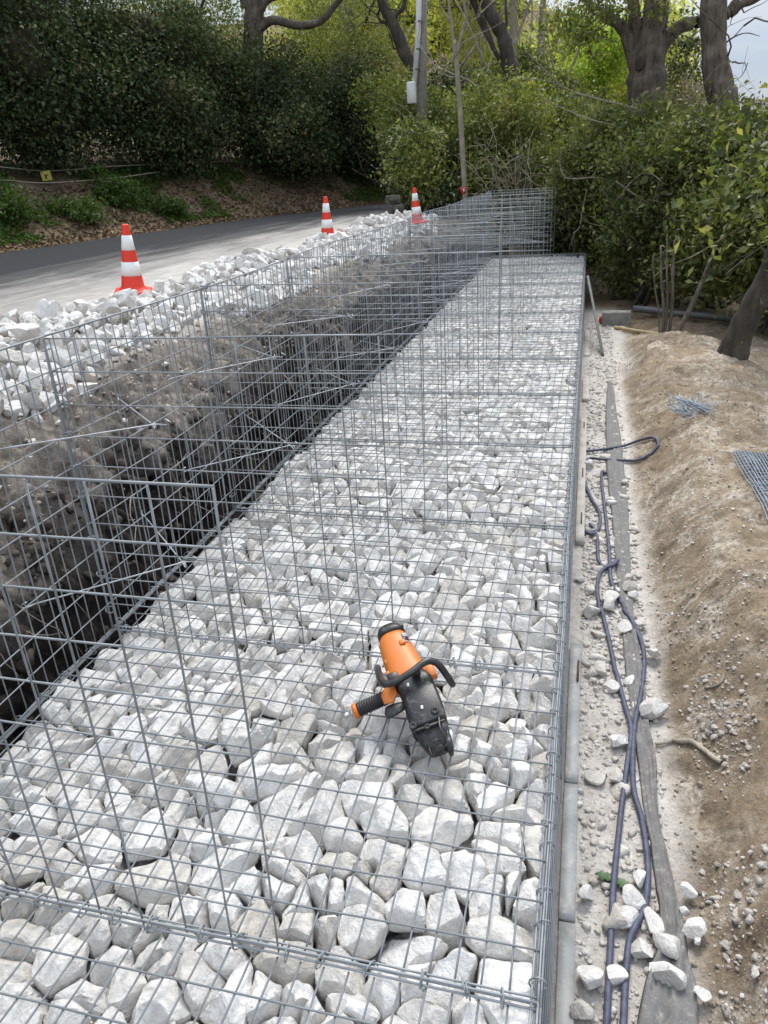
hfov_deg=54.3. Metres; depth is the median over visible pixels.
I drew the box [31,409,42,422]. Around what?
heap stone
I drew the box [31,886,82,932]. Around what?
gabion stone
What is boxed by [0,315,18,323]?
heap stone
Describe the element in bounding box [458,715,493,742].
gabion stone
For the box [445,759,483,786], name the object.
gabion stone
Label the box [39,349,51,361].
heap stone
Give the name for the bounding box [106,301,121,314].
heap stone
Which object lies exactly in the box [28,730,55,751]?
gabion stone
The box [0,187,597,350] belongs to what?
road
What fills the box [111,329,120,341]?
heap stone
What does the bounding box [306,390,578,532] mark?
filled gabion
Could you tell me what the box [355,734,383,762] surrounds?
gabion stone
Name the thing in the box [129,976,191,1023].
gabion stone
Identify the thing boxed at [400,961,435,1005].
gabion stone
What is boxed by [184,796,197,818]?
gabion stone
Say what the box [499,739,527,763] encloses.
gabion stone
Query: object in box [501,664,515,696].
gabion stone
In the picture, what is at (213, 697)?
gabion stone
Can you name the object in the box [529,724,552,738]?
gabion stone
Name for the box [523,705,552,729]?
gabion stone
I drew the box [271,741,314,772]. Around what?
gabion stone
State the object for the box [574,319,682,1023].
gravel
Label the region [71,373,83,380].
heap stone
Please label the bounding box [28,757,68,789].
gabion stone
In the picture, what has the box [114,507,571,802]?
filled gabion
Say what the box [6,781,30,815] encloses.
gabion stone
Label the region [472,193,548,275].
empty gabion
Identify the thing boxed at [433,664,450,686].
gabion stone
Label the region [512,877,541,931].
gabion stone
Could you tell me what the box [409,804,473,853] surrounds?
gabion stone
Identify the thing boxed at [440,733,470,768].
gabion stone
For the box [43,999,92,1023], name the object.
gabion stone
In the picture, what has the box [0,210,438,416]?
heap stones
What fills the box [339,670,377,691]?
gabion stone
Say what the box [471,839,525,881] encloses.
gabion stone
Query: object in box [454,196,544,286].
empty gabion
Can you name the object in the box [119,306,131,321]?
heap stone
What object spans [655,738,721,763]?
broken branch
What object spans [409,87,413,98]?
box door
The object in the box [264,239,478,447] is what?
empty gabion
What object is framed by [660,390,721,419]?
wire offcuts
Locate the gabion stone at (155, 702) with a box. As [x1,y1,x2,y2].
[128,692,161,711]
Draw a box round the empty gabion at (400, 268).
[368,218,514,361]
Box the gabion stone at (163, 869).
[114,853,190,908]
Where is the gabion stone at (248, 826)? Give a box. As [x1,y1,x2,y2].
[218,799,267,860]
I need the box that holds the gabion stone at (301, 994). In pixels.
[279,980,316,1023]
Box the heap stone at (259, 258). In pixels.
[255,255,267,264]
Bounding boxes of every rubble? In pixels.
[581,362,659,1023]
[683,653,762,801]
[698,839,767,1023]
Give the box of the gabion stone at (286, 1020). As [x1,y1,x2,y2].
[261,1016,296,1023]
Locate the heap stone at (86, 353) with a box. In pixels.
[82,349,104,365]
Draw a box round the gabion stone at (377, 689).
[374,686,384,694]
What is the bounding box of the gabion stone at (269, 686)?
[245,670,276,696]
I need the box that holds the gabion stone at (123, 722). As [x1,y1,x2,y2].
[110,712,148,749]
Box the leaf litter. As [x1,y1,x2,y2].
[0,168,393,252]
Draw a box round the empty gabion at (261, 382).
[165,258,447,522]
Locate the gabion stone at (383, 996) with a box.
[363,965,400,1023]
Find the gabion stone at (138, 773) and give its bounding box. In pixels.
[122,766,163,797]
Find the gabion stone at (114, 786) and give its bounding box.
[104,778,131,811]
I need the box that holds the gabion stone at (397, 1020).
[382,1015,408,1023]
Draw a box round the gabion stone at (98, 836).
[66,827,122,869]
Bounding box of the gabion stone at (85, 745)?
[52,737,94,766]
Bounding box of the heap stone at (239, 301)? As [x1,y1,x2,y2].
[230,294,241,308]
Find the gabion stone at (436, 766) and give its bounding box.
[410,754,445,785]
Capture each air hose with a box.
[584,436,659,1023]
[600,470,650,1023]
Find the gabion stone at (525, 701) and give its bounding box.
[516,690,531,719]
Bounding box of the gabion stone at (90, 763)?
[70,737,125,771]
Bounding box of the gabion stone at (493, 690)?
[483,679,501,694]
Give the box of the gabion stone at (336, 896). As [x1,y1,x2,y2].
[327,877,344,916]
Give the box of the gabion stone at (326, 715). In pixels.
[313,699,343,731]
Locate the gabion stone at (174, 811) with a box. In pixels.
[163,789,190,833]
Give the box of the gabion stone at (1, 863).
[0,855,7,869]
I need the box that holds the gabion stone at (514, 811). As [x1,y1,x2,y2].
[492,804,546,827]
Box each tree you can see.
[117,0,277,156]
[208,0,368,153]
[271,0,444,82]
[338,0,430,198]
[427,0,521,142]
[483,0,552,55]
[501,0,766,256]
[508,0,600,134]
[549,1,642,103]
[611,62,767,360]
[627,17,753,107]
[646,0,767,126]
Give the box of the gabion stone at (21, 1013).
[0,996,48,1023]
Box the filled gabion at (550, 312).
[412,311,582,387]
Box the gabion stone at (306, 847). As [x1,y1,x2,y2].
[265,830,322,878]
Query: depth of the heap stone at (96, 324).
4.77 m
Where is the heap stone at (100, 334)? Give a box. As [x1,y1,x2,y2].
[84,330,106,346]
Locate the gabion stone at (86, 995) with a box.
[53,978,108,1023]
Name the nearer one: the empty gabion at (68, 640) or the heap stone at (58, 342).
the empty gabion at (68, 640)
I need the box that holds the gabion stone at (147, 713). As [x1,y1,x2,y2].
[144,705,162,726]
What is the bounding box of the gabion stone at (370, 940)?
[337,904,388,959]
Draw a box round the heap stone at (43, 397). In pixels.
[39,391,54,406]
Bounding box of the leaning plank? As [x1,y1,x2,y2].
[587,275,603,355]
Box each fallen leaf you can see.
[595,870,610,880]
[617,878,629,886]
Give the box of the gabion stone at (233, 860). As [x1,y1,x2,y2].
[189,842,258,898]
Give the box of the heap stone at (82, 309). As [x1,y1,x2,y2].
[73,304,87,315]
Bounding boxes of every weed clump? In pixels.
[0,176,48,228]
[32,190,118,226]
[82,162,147,211]
[141,189,194,218]
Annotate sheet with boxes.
[731,452,767,518]
[733,450,767,509]
[736,450,767,502]
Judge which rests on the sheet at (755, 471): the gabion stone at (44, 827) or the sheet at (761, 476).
the sheet at (761, 476)
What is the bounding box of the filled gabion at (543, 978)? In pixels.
[0,624,562,1023]
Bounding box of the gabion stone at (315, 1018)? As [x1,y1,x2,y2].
[300,996,325,1023]
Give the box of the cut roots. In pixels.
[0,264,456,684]
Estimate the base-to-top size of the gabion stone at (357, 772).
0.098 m
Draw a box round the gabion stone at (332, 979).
[315,946,364,1002]
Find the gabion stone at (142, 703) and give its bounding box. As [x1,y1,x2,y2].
[130,700,154,714]
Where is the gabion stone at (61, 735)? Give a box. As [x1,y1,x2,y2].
[55,722,87,740]
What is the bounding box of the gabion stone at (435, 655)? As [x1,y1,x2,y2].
[429,652,448,662]
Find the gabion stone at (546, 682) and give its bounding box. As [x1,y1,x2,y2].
[529,667,556,701]
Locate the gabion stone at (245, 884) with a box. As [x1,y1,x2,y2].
[229,866,261,906]
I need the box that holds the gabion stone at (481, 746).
[469,737,495,768]
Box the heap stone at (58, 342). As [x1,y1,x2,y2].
[40,331,62,348]
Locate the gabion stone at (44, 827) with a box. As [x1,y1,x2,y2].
[8,797,59,836]
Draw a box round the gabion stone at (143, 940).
[132,903,169,957]
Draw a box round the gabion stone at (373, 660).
[368,644,383,685]
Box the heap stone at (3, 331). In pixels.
[0,325,9,337]
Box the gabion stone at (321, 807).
[287,780,346,853]
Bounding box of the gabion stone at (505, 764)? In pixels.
[501,759,511,784]
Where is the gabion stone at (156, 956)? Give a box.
[133,936,164,982]
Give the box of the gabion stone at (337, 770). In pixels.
[315,741,354,785]
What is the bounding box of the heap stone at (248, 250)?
[242,247,255,254]
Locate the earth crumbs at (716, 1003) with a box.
[617,331,767,1022]
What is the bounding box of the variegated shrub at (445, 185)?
[372,109,493,215]
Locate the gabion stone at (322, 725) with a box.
[316,720,346,739]
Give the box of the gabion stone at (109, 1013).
[94,1006,126,1023]
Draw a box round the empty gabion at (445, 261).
[422,206,533,314]
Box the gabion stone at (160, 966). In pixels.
[146,951,181,982]
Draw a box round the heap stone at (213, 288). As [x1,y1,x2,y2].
[207,283,218,291]
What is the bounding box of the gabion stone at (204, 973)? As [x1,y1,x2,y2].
[174,950,225,1023]
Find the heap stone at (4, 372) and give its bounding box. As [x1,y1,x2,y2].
[0,368,5,379]
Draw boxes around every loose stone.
[570,999,594,1019]
[574,572,584,581]
[576,965,603,989]
[577,884,593,899]
[582,605,599,615]
[584,770,605,785]
[585,459,593,465]
[594,660,606,676]
[601,590,619,602]
[602,679,619,692]
[603,595,614,610]
[606,964,628,985]
[610,734,627,746]
[610,768,622,782]
[617,619,631,632]
[619,905,638,929]
[622,884,645,910]
[623,580,636,590]
[623,675,633,685]
[628,590,638,597]
[631,937,653,958]
[633,869,645,888]
[636,618,646,626]
[639,698,668,719]
[644,906,663,934]
[646,649,660,657]
[648,961,686,990]
[652,931,680,959]
[679,906,689,916]
[680,881,697,899]
[682,917,706,938]
[693,985,711,1001]
[694,938,700,944]
[751,965,759,977]
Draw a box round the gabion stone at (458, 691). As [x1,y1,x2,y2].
[443,676,477,700]
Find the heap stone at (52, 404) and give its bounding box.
[43,394,68,413]
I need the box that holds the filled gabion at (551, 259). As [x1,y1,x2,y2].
[490,253,586,290]
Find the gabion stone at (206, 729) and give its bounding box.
[181,706,222,748]
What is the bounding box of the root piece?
[704,672,724,688]
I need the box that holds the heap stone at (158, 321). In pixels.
[150,316,169,331]
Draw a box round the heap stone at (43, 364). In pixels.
[40,362,59,369]
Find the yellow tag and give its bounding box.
[40,170,52,180]
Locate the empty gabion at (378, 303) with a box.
[328,228,499,396]
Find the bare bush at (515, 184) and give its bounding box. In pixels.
[455,120,569,212]
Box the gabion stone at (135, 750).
[125,735,163,770]
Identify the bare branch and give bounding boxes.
[525,47,644,112]
[539,97,631,133]
[559,153,631,189]
[569,189,607,249]
[616,181,672,212]
[619,154,664,203]
[653,211,767,288]
[696,49,755,108]
[725,224,767,274]
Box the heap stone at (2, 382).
[0,378,6,387]
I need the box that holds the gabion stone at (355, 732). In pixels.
[342,728,367,758]
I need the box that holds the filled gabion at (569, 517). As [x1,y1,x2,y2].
[234,437,575,631]
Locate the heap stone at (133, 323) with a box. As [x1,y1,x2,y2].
[127,319,137,328]
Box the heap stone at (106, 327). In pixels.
[97,325,110,332]
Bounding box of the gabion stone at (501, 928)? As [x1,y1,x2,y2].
[464,912,535,967]
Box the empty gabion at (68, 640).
[0,335,279,951]
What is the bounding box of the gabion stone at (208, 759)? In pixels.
[179,744,228,796]
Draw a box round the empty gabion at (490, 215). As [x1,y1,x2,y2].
[478,187,555,264]
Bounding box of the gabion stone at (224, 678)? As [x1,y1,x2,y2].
[210,671,231,682]
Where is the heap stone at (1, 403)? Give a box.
[0,396,3,413]
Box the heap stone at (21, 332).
[5,323,40,341]
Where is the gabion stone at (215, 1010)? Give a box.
[199,961,253,1023]
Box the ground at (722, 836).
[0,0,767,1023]
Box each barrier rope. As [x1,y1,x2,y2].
[0,161,228,170]
[0,171,158,183]
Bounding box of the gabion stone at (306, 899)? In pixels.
[282,881,315,920]
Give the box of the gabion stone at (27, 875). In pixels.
[3,835,63,886]
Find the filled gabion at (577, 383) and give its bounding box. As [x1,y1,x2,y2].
[354,357,580,458]
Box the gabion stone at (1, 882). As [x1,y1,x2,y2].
[0,880,6,908]
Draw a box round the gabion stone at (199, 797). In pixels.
[193,791,215,822]
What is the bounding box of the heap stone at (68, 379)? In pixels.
[57,374,75,385]
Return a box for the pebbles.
[627,392,767,1021]
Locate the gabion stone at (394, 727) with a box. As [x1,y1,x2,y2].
[387,713,411,753]
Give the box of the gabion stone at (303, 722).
[276,714,316,750]
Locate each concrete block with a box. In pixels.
[386,195,400,203]
[389,203,405,213]
[601,310,630,325]
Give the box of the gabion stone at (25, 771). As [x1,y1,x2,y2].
[4,758,32,776]
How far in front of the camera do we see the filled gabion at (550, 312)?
7.23 m
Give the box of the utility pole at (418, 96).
[406,0,426,211]
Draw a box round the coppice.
[652,234,717,332]
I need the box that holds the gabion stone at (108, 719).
[72,705,116,741]
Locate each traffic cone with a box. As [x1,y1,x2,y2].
[114,224,152,294]
[321,197,333,234]
[411,188,428,223]
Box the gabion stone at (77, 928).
[50,894,116,937]
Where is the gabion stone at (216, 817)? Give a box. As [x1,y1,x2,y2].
[204,807,229,829]
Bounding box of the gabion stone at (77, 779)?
[46,767,89,808]
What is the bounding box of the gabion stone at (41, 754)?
[23,740,52,767]
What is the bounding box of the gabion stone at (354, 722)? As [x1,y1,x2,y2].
[341,708,363,732]
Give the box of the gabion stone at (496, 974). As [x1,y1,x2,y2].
[474,958,533,1023]
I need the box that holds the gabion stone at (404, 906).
[384,888,425,933]
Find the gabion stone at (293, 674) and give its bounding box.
[275,664,302,690]
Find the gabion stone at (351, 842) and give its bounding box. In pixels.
[321,817,364,856]
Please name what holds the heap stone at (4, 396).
on the ground at (722, 836)
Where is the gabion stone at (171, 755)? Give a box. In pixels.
[162,735,202,782]
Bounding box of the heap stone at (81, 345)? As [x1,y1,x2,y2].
[70,333,87,356]
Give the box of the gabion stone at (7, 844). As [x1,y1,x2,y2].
[0,836,13,860]
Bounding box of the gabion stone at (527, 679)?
[515,662,535,695]
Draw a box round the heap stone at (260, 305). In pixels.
[252,301,266,308]
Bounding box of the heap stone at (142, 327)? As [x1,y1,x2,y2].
[135,323,146,339]
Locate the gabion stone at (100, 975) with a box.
[90,945,135,988]
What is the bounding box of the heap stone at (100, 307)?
[94,302,106,312]
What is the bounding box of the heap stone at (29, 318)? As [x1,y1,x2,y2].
[24,314,37,322]
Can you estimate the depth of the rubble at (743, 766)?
2.69 m
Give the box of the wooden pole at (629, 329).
[614,326,657,333]
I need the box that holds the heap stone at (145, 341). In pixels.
[138,331,153,343]
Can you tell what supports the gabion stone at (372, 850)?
on the gabion stones at (534, 639)
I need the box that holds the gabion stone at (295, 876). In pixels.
[261,849,305,889]
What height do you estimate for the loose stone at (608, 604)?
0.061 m
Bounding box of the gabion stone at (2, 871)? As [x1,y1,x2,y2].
[0,866,7,884]
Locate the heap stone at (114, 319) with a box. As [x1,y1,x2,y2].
[106,309,121,324]
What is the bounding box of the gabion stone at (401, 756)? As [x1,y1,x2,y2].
[382,738,412,774]
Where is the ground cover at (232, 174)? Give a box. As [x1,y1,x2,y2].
[0,162,401,245]
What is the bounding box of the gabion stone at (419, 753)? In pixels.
[408,735,427,762]
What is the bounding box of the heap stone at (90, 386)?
[78,382,97,393]
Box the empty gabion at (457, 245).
[441,201,539,299]
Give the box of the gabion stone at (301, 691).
[287,681,311,702]
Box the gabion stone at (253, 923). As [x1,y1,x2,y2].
[231,899,279,958]
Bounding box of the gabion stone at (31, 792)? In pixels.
[13,785,49,811]
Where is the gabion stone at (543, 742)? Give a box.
[535,728,551,754]
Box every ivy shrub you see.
[0,0,154,185]
[61,0,272,192]
[185,19,368,191]
[288,37,443,189]
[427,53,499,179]
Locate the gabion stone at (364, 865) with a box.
[353,860,373,887]
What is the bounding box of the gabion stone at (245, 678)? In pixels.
[233,669,252,683]
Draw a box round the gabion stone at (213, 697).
[202,682,237,712]
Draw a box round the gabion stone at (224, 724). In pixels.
[217,709,250,749]
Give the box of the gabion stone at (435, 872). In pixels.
[401,842,448,897]
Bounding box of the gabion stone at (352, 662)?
[345,652,367,673]
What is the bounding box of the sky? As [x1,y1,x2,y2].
[66,0,767,109]
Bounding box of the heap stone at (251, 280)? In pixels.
[243,275,260,288]
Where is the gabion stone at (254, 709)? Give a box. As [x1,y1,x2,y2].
[221,682,266,720]
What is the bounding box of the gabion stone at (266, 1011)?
[246,970,282,1023]
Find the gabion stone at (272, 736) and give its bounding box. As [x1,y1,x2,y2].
[251,717,280,744]
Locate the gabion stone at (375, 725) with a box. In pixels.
[357,706,389,740]
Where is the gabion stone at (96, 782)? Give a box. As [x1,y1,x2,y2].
[89,772,110,807]
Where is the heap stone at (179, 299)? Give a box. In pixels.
[174,289,191,309]
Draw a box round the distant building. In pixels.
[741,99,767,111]
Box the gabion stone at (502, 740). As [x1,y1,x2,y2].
[487,721,516,758]
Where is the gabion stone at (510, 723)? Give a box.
[505,718,526,733]
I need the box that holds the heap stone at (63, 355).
[51,347,70,368]
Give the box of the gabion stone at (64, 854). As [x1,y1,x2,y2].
[44,847,83,888]
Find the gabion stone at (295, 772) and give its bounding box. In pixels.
[242,763,309,802]
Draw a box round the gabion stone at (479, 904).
[469,874,504,917]
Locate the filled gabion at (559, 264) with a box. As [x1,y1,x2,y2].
[473,262,585,309]
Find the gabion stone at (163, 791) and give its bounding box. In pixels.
[134,769,180,809]
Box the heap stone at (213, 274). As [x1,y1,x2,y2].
[202,269,216,280]
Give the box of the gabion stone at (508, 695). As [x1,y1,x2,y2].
[502,683,519,720]
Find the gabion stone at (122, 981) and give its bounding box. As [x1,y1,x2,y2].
[107,962,146,1022]
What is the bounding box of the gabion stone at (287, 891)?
[262,873,295,922]
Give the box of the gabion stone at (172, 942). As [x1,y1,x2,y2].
[162,924,199,955]
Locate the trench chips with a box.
[0,234,436,524]
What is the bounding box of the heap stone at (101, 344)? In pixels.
[88,341,105,351]
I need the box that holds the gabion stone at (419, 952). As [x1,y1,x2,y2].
[380,936,447,970]
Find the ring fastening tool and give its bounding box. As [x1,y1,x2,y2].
[343,622,455,757]
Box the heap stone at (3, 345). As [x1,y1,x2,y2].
[0,343,14,349]
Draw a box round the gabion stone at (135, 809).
[98,800,149,845]
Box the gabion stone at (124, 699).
[105,694,131,718]
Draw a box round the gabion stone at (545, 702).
[530,695,553,717]
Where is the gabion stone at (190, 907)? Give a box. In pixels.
[168,894,212,947]
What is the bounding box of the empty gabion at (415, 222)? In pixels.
[398,210,525,334]
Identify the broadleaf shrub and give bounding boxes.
[527,79,668,279]
[560,80,732,308]
[606,71,767,312]
[681,113,767,333]
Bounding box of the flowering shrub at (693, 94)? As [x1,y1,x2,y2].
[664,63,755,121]
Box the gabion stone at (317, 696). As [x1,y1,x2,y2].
[311,684,332,706]
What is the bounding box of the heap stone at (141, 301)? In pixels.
[136,298,153,311]
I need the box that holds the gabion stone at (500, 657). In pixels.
[483,651,514,676]
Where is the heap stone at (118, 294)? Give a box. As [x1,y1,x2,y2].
[113,288,132,298]
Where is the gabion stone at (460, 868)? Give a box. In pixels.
[440,850,488,906]
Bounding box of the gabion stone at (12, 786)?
[0,776,28,801]
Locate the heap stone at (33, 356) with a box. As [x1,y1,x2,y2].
[28,351,40,361]
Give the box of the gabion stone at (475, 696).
[456,686,482,709]
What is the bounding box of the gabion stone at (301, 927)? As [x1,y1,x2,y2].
[278,912,313,946]
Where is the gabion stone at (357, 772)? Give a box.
[345,755,391,781]
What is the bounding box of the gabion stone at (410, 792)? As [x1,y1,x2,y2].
[394,784,433,831]
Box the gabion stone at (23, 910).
[1,882,45,922]
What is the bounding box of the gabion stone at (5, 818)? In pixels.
[0,798,13,838]
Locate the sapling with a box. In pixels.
[417,0,504,219]
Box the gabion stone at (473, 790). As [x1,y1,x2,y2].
[463,773,492,811]
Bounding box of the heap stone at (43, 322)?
[39,318,54,327]
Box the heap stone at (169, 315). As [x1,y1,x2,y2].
[165,310,176,321]
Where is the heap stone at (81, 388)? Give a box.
[75,384,88,393]
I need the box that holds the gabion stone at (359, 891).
[345,876,385,913]
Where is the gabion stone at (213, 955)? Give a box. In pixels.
[195,934,251,984]
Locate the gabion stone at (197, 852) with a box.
[190,828,221,862]
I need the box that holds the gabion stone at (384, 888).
[369,860,401,902]
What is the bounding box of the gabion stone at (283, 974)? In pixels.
[252,938,318,988]
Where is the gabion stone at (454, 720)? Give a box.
[447,716,460,734]
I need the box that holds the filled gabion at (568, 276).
[465,271,585,311]
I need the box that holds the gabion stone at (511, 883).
[505,871,521,915]
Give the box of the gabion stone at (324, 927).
[313,915,337,954]
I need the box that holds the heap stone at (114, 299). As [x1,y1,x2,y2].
[106,297,116,304]
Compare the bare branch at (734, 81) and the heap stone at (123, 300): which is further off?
the bare branch at (734, 81)
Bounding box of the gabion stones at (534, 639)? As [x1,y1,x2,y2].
[0,255,584,1023]
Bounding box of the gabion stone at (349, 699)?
[339,688,373,710]
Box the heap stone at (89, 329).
[79,325,92,333]
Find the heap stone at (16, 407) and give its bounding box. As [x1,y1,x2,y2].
[4,400,28,416]
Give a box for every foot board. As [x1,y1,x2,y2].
[575,416,586,545]
[582,376,588,401]
[584,330,589,356]
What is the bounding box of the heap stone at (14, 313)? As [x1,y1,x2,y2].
[7,309,19,322]
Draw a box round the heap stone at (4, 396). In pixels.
[0,391,10,401]
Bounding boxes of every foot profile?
[555,921,575,1023]
[558,783,577,923]
[565,643,580,783]
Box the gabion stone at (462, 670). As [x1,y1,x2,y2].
[449,646,474,678]
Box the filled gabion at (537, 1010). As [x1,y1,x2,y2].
[0,884,541,1023]
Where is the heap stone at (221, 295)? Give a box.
[213,291,226,304]
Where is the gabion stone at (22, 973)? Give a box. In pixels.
[0,958,34,990]
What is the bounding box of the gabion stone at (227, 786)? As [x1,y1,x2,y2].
[183,773,244,811]
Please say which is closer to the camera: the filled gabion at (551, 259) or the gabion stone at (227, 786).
the gabion stone at (227, 786)
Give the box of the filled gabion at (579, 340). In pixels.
[389,331,581,416]
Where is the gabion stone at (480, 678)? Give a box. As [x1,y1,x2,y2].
[471,670,501,692]
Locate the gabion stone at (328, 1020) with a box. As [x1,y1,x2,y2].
[321,1012,353,1023]
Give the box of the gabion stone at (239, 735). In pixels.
[221,727,266,767]
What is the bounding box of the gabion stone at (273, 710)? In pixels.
[260,688,291,720]
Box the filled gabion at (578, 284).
[450,282,584,332]
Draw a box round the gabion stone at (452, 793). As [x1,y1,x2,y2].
[424,778,473,826]
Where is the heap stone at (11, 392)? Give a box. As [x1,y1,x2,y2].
[5,381,14,396]
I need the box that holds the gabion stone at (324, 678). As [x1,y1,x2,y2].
[302,669,334,693]
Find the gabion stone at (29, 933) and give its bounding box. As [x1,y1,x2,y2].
[0,919,50,964]
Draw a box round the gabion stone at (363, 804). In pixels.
[338,779,394,824]
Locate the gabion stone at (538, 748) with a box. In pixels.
[515,726,544,759]
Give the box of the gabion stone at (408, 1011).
[396,998,450,1023]
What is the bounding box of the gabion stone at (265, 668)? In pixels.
[258,666,278,677]
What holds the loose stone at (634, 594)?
on the ground at (722, 836)
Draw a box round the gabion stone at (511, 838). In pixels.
[473,821,524,861]
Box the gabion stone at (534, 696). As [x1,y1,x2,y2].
[532,691,546,703]
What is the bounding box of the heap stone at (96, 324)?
[84,317,98,328]
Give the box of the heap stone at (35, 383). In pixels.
[18,368,40,388]
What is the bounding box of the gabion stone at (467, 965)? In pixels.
[425,947,477,1015]
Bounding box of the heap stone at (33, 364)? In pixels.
[26,360,40,370]
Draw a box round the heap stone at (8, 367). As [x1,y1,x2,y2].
[5,363,17,378]
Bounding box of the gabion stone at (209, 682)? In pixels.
[205,678,223,693]
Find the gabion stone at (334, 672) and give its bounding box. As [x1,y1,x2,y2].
[324,660,347,680]
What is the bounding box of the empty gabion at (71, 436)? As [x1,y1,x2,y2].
[0,288,392,659]
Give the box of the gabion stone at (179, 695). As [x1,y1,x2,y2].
[162,690,186,709]
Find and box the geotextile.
[605,381,698,1023]
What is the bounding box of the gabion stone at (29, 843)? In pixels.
[9,836,52,861]
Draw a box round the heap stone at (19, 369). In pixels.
[16,366,31,381]
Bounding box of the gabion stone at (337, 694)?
[332,681,350,707]
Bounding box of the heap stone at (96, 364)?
[84,357,100,367]
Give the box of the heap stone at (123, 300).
[116,294,134,308]
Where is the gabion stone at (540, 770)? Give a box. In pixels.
[527,751,550,787]
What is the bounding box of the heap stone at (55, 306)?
[49,301,62,316]
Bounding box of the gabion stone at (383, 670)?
[378,668,399,695]
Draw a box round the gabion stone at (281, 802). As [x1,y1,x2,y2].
[253,771,321,840]
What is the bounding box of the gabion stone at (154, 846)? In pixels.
[124,807,176,862]
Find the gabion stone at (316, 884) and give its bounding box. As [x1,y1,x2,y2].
[306,873,328,916]
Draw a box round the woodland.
[226,0,729,128]
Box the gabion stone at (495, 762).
[485,757,501,777]
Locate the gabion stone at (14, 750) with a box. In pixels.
[0,740,28,776]
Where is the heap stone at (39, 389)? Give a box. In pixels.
[24,384,41,392]
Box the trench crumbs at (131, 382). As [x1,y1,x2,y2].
[0,237,436,553]
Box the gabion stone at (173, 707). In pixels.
[147,703,187,725]
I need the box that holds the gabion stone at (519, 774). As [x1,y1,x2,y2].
[509,761,535,798]
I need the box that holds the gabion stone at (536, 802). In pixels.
[516,778,547,816]
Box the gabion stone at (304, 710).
[291,698,317,716]
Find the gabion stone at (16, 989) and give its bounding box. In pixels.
[0,982,41,1016]
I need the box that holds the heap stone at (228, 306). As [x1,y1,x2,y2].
[221,298,237,310]
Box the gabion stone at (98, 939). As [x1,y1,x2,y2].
[78,915,110,958]
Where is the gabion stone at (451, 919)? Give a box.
[426,889,466,953]
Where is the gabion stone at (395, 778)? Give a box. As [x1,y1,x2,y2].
[386,764,415,794]
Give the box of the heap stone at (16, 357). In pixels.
[0,348,30,365]
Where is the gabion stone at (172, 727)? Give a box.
[145,715,180,746]
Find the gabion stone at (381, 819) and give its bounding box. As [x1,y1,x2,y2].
[359,800,409,847]
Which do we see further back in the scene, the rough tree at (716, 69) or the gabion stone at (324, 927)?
the rough tree at (716, 69)
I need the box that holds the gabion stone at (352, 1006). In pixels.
[325,993,380,1023]
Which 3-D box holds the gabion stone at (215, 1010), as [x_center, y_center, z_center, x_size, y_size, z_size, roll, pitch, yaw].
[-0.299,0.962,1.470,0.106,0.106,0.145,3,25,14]
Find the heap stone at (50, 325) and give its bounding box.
[45,323,53,329]
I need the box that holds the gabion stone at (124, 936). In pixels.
[108,897,144,952]
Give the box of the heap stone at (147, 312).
[139,308,151,325]
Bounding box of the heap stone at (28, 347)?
[22,342,37,353]
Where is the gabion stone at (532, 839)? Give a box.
[521,825,545,878]
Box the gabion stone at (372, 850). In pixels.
[359,839,409,875]
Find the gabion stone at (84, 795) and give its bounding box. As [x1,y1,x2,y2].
[58,784,90,819]
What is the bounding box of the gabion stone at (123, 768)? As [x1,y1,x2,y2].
[101,753,134,783]
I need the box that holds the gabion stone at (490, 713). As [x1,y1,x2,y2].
[474,694,509,722]
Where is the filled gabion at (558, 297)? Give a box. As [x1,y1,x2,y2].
[436,295,583,353]
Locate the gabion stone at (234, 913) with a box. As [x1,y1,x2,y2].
[208,888,245,934]
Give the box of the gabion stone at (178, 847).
[168,822,204,866]
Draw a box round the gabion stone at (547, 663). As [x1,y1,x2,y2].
[532,657,557,676]
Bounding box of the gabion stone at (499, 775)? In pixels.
[490,768,509,784]
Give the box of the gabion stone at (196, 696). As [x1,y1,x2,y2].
[186,685,204,712]
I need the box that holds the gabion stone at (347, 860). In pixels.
[317,852,358,890]
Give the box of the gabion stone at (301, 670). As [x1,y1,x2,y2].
[294,656,323,680]
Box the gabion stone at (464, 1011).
[451,997,486,1023]
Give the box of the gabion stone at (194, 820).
[184,817,203,827]
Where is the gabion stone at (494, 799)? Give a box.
[475,782,514,821]
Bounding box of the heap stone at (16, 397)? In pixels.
[13,392,24,402]
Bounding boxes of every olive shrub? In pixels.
[337,54,481,215]
[438,50,590,209]
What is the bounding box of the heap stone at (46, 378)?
[39,372,49,386]
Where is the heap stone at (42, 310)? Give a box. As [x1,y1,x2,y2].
[34,299,54,319]
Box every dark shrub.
[440,181,607,258]
[461,40,612,183]
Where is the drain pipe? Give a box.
[632,305,765,324]
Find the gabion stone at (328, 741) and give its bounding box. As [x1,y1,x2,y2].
[308,731,340,766]
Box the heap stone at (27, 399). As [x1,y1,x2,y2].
[22,392,42,410]
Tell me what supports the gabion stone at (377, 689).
on the gabion stones at (534, 639)
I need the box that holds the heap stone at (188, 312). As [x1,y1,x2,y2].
[183,310,194,320]
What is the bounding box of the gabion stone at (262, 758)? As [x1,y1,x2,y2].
[235,742,272,786]
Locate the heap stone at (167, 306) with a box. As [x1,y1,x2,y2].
[154,300,172,315]
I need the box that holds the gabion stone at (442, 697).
[439,694,448,704]
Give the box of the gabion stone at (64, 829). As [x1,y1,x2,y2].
[57,799,105,845]
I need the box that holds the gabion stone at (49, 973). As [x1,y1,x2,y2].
[31,933,89,998]
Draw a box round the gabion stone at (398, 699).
[386,697,405,713]
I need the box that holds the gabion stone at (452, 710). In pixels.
[443,701,473,721]
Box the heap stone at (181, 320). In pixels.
[175,316,184,326]
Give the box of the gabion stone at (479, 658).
[472,655,487,675]
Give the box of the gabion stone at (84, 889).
[61,863,118,901]

